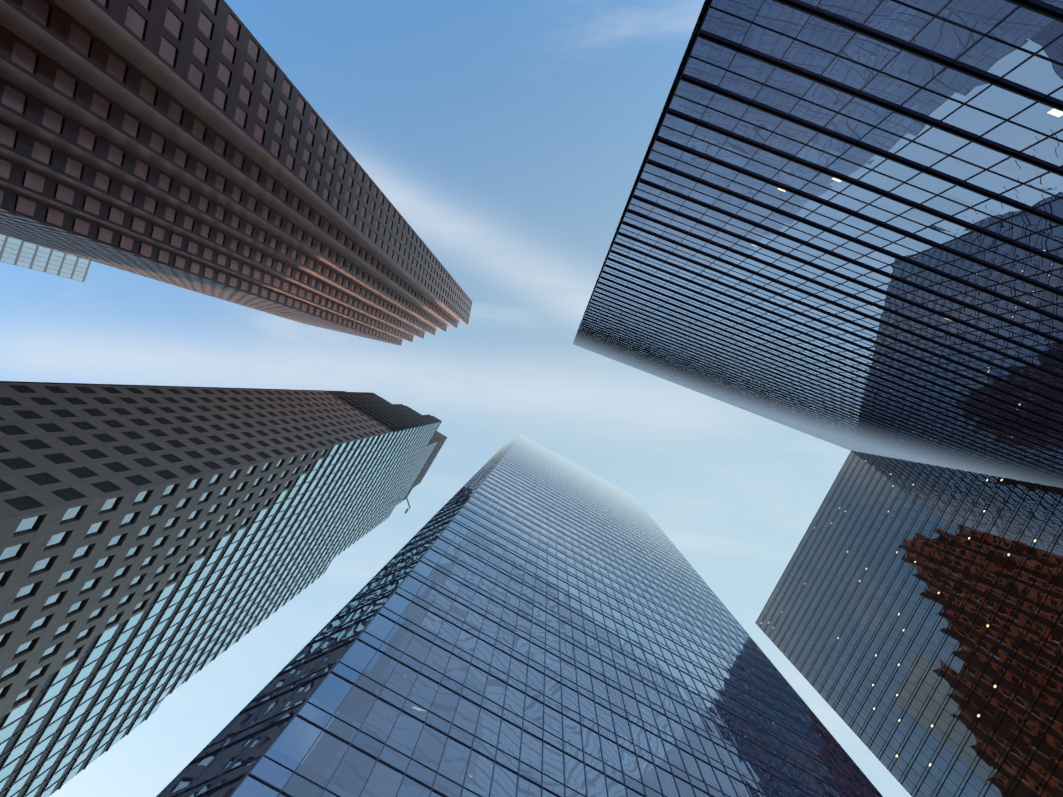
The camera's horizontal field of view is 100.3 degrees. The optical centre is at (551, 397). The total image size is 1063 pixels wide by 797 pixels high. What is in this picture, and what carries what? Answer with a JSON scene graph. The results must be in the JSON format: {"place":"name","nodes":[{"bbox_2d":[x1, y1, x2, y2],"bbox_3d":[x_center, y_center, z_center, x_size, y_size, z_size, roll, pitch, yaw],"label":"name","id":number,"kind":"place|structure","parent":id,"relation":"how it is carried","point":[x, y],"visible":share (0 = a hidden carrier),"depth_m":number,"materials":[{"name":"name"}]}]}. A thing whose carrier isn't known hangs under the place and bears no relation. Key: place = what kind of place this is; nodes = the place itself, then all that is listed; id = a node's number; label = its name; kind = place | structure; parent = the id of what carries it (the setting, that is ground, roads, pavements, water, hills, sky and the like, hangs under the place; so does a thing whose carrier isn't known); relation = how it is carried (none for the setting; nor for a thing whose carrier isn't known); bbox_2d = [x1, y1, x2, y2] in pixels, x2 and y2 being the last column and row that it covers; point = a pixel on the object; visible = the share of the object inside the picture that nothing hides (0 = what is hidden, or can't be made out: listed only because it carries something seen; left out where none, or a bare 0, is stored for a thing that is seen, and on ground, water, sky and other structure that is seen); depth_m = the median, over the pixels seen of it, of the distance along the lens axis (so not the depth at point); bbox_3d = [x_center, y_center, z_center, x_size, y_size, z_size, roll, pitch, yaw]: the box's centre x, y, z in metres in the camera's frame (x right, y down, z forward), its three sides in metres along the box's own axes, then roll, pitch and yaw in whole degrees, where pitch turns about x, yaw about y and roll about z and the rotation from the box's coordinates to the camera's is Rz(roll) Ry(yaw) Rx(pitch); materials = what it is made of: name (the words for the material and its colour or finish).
{"place":"outdoors","nodes":[
{"label":"outdoors","id":0,"kind":"place"},
{"bbox_2d":[0,381,446,796],"bbox_3d":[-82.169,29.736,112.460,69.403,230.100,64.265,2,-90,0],"label":"grey tower","id":1,"kind":"structure","parent":0,"point":[158,544],"depth_m":65.44,"materials":[{"name":"concrete"}]},
{"bbox_2d":[0,0,472,345],"bbox_3d":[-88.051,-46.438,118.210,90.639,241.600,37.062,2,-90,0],"label":"skyscraper","id":2,"kind":"structure","parent":0,"point":[198,146],"depth_m":72.21,"materials":[{"name":"stone"}]},
{"bbox_2d":[0,0,911,796],"label":"sky","id":3,"kind":"structure","parent":0,"point":[512,137],"materials":[{"name":"blue"}]},
{"label":"ground","id":4,"kind":"structure","parent":0,"visible":0},
{"bbox_2d":[0,234,90,281],"bbox_3d":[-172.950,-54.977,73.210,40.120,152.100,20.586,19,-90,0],"label":"building","id":5,"kind":"structure","parent":4,"relation":"on","point":[18,252],"depth_m":135.89,"materials":[{"name":"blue glass"}]},
{"bbox_2d":[156,434,882,796],"bbox_3d":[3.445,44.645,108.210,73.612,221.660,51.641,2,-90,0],"label":"glass tower","id":6,"kind":"structure","parent":4,"relation":"on","point":[520,616],"depth_m":43.71,"materials":[{"name":"blue glass"}]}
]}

